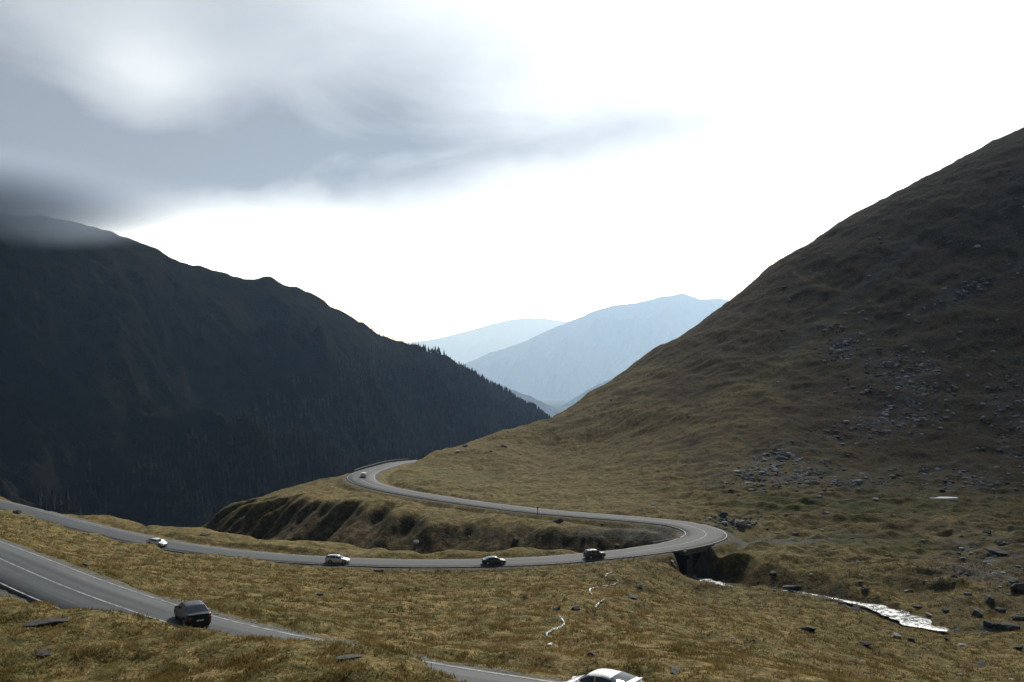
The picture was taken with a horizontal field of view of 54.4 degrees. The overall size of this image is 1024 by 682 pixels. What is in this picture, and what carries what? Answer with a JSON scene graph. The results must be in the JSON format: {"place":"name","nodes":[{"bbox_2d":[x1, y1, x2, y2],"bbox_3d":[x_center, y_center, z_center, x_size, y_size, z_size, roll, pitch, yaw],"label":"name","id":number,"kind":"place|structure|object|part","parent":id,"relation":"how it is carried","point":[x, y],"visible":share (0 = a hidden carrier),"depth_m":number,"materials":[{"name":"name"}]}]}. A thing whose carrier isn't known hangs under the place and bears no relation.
{"place":"outdoors","nodes":[
{"label":"outdoors","id":0,"kind":"place"},
{"bbox_2d":[0,212,539,526],"bbox_3d":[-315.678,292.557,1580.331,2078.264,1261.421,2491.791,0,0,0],"label":"hill","id":1,"kind":"structure","parent":0,"point":[119,354],"depth_m":1229.94,"materials":[{"name":"plant"}]},
{"bbox_2d":[36,343,549,519],"bbox_3d":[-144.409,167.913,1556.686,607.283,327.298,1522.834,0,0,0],"label":"spruce forest","id":2,"kind":"object","parent":1,"relation":"on","point":[406,420],"visible":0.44,"depth_m":1344.72,"materials":[{"name":"green plant"}]},
{"bbox_2d":[0,460,728,681],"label":"road","id":3,"kind":"structure","parent":0,"point":[30,576],"depth_m":188.33,"materials":[{"name":"grey asphalt"}]},
{"bbox_2d":[146,538,167,546],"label":"car","id":4,"kind":"object","parent":3,"relation":"on","point":[159,542],"visible":0.94,"depth_m":197.90,"materials":[{"name":"paint"}]},
{"bbox_2d":[174,600,211,626],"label":"car","id":5,"kind":"object","parent":3,"relation":"on","point":[193,613],"visible":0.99,"depth_m":70.42,"materials":[{"name":"black paint"}]},
{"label":"rear window","id":6,"kind":"part","parent":5,"relation":"part of","materials":[{"name":"black glass"}]},
{"bbox_2d":[325,554,350,563],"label":"car","id":7,"kind":"object","parent":3,"relation":"on","point":[335,558],"visible":1,"depth_m":188.33,"materials":[{"name":"silver metal"}]},
{"bbox_2d":[481,556,505,564],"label":"car","id":8,"kind":"object","parent":3,"relation":"on","point":[488,560],"visible":1,"depth_m":189.80,"materials":[{"name":"blue paint"}]},
{"bbox_2d":[583,548,605,558],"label":"car","id":9,"kind":"object","parent":3,"relation":"on","point":[590,553],"visible":1,"depth_m":195.30,"materials":[{"name":"grey paint"}]},
{"bbox_2d":[566,668,643,681],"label":"car","id":10,"kind":"object","parent":3,"relation":"on","point":[604,675],"visible":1,"depth_m":51.56,"materials":[{"name":"white paint"}]},
{"bbox_3d":[3.825,17.588,51.748,1.010,0.371,0.125,-6,-4,35],"label":"side window","id":11,"kind":"part","parent":10,"relation":"part of","materials":[{"name":"black glass"}]},
{"bbox_3d":[4.807,17.469,51.051,1.250,0.341,0.124,-6,-4,35],"label":"side window","id":12,"kind":"part","parent":10,"relation":"part of","materials":[{"name":"black glass"}]},
{"bbox_3d":[5.736,17.336,51.330,0.780,0.195,1.431,0,0,35],"label":"rear window","id":13,"kind":"part","parent":10,"relation":"part of","materials":[{"name":"grey glass"}]},
{"bbox_2d":[407,318,566,364],"bbox_3d":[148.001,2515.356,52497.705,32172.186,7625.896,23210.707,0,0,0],"label":"hill","id":14,"kind":"structure","parent":0,"point":[467,346],"depth_m":53218.61,"materials":[{"name":"blue"}]},
{"bbox_2d":[0,127,1023,681],"bbox_3d":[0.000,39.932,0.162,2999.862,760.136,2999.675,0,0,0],"label":"ground","id":15,"kind":"structure","parent":0,"point":[674,415],"depth_m":285.51,"materials":[{"name":"brown plant"}]},
{"bbox_2d":[13,509,21,513],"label":"boulder","id":16,"kind":"object","parent":15,"relation":"on","point":[19,511],"visible":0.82,"depth_m":203.23,"materials":[{"name":"grey stone"}]},
{"bbox_2d":[36,649,51,656],"bbox_3d":[-24.509,16.325,52.167,1.047,0.140,0.887,1,7,5],"label":"boulder","id":17,"kind":"object","parent":15,"relation":"on","point":[40,651],"visible":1,"depth_m":52.03,"materials":[{"name":"grey stone"}]},
{"bbox_2d":[23,618,70,625],"bbox_3d":[-26.679,16.174,57.208,2.510,0.315,1.431,-1,-4,-5],"label":"boulder","id":18,"kind":"object","parent":15,"relation":"on","point":[47,621],"visible":0.93,"depth_m":57.00,"materials":[{"name":"grey stone"}]},
{"bbox_2d":[336,654,361,660],"bbox_3d":[-7.400,14.464,45.439,0.655,0.243,1.317,0,0,45],"label":"boulder","id":19,"kind":"object","parent":15,"relation":"on","point":[349,657],"visible":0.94,"depth_m":45.27,"materials":[{"name":"grey stone"}]},
{"bbox_2d":[355,458,407,470],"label":"guard rail","id":20,"kind":"object","parent":15,"relation":"on","point":[380,462],"visible":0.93,"depth_m":361.08,"materials":[{"name":"metal"}]},
{"bbox_2d":[412,540,418,545],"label":"boulder","id":21,"kind":"object","parent":15,"relation":"on","point":[415,542],"visible":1,"depth_m":240.86,"materials":[{"name":"grey stone"}]},
{"bbox_2d":[512,537,518,543],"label":"boulder","id":22,"kind":"object","parent":15,"relation":"on","point":[515,540],"visible":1,"depth_m":232.85,"materials":[{"name":"grey stone"}]},
{"bbox_2d":[546,615,564,636],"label":"rivulet","id":23,"kind":"structure","parent":15,"relation":"on","point":[549,631],"depth_m":84.62,"materials":[{"name":"liquid"}]},
{"bbox_2d":[571,604,579,610],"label":"boulder","id":24,"kind":"object","parent":15,"relation":"on","point":[575,607],"visible":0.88,"depth_m":98.18,"materials":[{"name":"grey stone"}]},
{"bbox_2d":[586,651,596,656],"bbox_3d":[5.188,20.454,64.899,0.706,0.352,0.746,0,0,17],"label":"boulder","id":25,"kind":"object","parent":15,"relation":"on","point":[592,653],"visible":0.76,"depth_m":64.82,"materials":[{"name":"grey stone"}]},
{"bbox_2d":[589,578,618,595],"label":"rivulet","id":26,"kind":"structure","parent":15,"relation":"on","point":[603,585],"depth_m":131.01,"materials":[{"name":"liquid"}]},
{"bbox_2d":[628,594,637,599],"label":"boulder","id":27,"kind":"object","parent":15,"relation":"on","point":[633,596],"visible":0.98,"depth_m":116.37,"materials":[{"name":"grey stone"}]},
{"bbox_2d":[670,667,679,674],"bbox_3d":[9.652,19.474,58.698,0.678,0.256,1.189,7,0,19],"label":"boulder","id":28,"kind":"object","parent":15,"relation":"on","point":[675,670],"visible":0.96,"depth_m":58.62,"materials":[{"name":"grey stone"}]},
{"bbox_2d":[653,537,713,576],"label":"stone bridge","id":29,"kind":"structure","parent":15,"relation":"on","point":[687,559],"depth_m":205.33,"materials":[{"name":"stone"}]},
{"bbox_2d":[718,512,727,517],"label":"boulder","id":30,"kind":"object","parent":15,"relation":"on","point":[723,514],"visible":1,"depth_m":248.74,"materials":[{"name":"grey stone"}]},
{"bbox_2d":[436,198,1023,679],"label":"scree","id":31,"kind":"structure","parent":15,"relation":"on","point":[862,424],"depth_m":350.25,"materials":[{"name":"grey stone"}]},
{"bbox_2d":[735,521,745,526],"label":"boulder","id":32,"kind":"object","parent":15,"relation":"on","point":[741,523],"visible":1,"depth_m":239.43,"materials":[{"name":"grey stone"}]},
{"bbox_2d":[782,585,802,589],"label":"boulder","id":33,"kind":"object","parent":15,"relation":"on","point":[790,587],"visible":1,"depth_m":188.75,"materials":[{"name":"grey stone"}]},
{"bbox_2d":[799,626,815,631],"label":"boulder","id":34,"kind":"object","parent":15,"relation":"on","point":[811,628],"visible":0.98,"depth_m":132.79,"materials":[{"name":"grey stone"}]},
{"bbox_2d":[851,604,861,610],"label":"boulder","id":35,"kind":"object","parent":15,"relation":"on","point":[855,607],"visible":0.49,"depth_m":173.17,"materials":[{"name":"grey stone"}]},
{"bbox_2d":[859,641,871,645],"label":"boulder","id":36,"kind":"object","parent":15,"relation":"on","point":[865,643],"visible":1,"depth_m":126.86,"materials":[{"name":"grey stone"}]},
{"bbox_2d":[861,586,869,591],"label":"boulder","id":37,"kind":"object","parent":15,"relation":"on","point":[864,589],"visible":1,"depth_m":181.13,"materials":[{"name":"grey stone"}]},
{"bbox_2d":[891,632,901,638],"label":"boulder","id":38,"kind":"object","parent":15,"relation":"on","point":[896,635],"visible":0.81,"depth_m":140.96,"materials":[{"name":"grey stone"}]},
{"bbox_2d":[930,497,958,500],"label":"snow patch","id":39,"kind":"object","parent":15,"relation":"on","point":[949,498],"visible":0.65,"depth_m":285.38,"materials":[{"name":"white snow"}]},
{"bbox_2d":[942,607,949,611],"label":"boulder","id":40,"kind":"object","parent":15,"relation":"on","point":[945,609],"visible":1,"depth_m":168.00,"materials":[{"name":"grey stone"}]},
{"bbox_2d":[971,609,982,617],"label":"boulder","id":41,"kind":"object","parent":15,"relation":"on","point":[976,612],"visible":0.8,"depth_m":166.68,"materials":[{"name":"grey stone"}]},
{"bbox_2d":[976,660,985,666],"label":"boulder","id":42,"kind":"object","parent":15,"relation":"on","point":[981,663],"visible":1,"depth_m":124.83,"materials":[{"name":"grey stone"}]},
{"bbox_2d":[983,621,994,627],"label":"boulder","id":43,"kind":"object","parent":15,"relation":"on","point":[987,624],"visible":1,"depth_m":157.94,"materials":[{"name":"grey stone"}]},
{"bbox_2d":[984,594,994,602],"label":"boulder","id":44,"kind":"object","parent":15,"relation":"on","point":[989,598],"visible":1,"depth_m":171.83,"materials":[{"name":"grey stone"}]},
{"bbox_2d":[985,547,1007,553],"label":"boulder","id":45,"kind":"object","parent":15,"relation":"on","point":[993,550],"visible":0.99,"depth_m":212.27,"materials":[{"name":"grey stone"}]},
{"bbox_2d":[994,607,1005,611],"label":"boulder","id":46,"kind":"object","parent":15,"relation":"on","point":[998,609],"visible":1,"depth_m":169.24,"materials":[{"name":"grey stone"}]},
{"bbox_2d":[995,622,1019,631],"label":"boulder","id":47,"kind":"object","parent":15,"relation":"on","point":[1006,626],"visible":0.84,"depth_m":156.49,"materials":[{"name":"grey stone"}]},
{"bbox_2d":[1006,576,1018,582],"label":"boulder","id":48,"kind":"object","parent":15,"relation":"on","point":[1012,579],"visible":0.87,"depth_m":184.53,"materials":[{"name":"grey stone"}]},
{"bbox_2d":[1010,583,1023,593],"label":"boulder","id":49,"kind":"object","parent":15,"relation":"on","point":[1017,588],"visible":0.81,"depth_m":179.80,"materials":[{"name":"grey stone"}]},
{"bbox_2d":[1010,615,1023,621],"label":"boulder","id":50,"kind":"object","parent":15,"relation":"on","point":[1017,617],"visible":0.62,"depth_m":162.67,"materials":[{"name":"grey stone"}]},
{"bbox_2d":[1014,645,1022,649],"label":"boulder","id":51,"kind":"object","parent":15,"relation":"on","point":[1019,647],"visible":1,"depth_m":133.20,"materials":[{"name":"grey stone"}]},
{"bbox_2d":[0,0,1023,342],"label":"sky","id":52,"kind":"structure","parent":0,"point":[422,170],"materials":[{"name":"white"}]},
{"bbox_2d":[485,379,561,411],"bbox_3d":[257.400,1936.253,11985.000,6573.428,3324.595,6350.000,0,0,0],"label":"hill","id":53,"kind":"structure","parent":0,"point":[544,407],"depth_m":13005.99,"materials":[{"name":"blue"}]},
{"bbox_2d":[536,399,571,417],"bbox_3d":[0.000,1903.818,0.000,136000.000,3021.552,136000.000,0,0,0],"label":"terrain","id":54,"kind":"structure","parent":0,"point":[557,403],"depth_m":19566.42,"materials":[{"name":"blue"}]},
{"bbox_2d":[561,376,615,406],"bbox_3d":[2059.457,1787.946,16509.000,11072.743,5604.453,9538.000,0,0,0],"label":"hill","id":55,"kind":"structure","parent":0,"point":[574,400],"depth_m":16711.94,"materials":[{"name":"blue"}]},
{"bbox_2d":[464,293,729,398],"bbox_3d":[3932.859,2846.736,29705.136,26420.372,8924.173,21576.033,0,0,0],"label":"hill","id":56,"kind":"structure","parent":0,"point":[572,359],"depth_m":29991.66,"materials":[{"name":"blue"}]},
{"bbox_2d":[691,575,948,630],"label":"stream","id":57,"kind":"structure","parent":0,"point":[906,618],"depth_m":167.99,"materials":[{"name":"liquid"}]}
]}

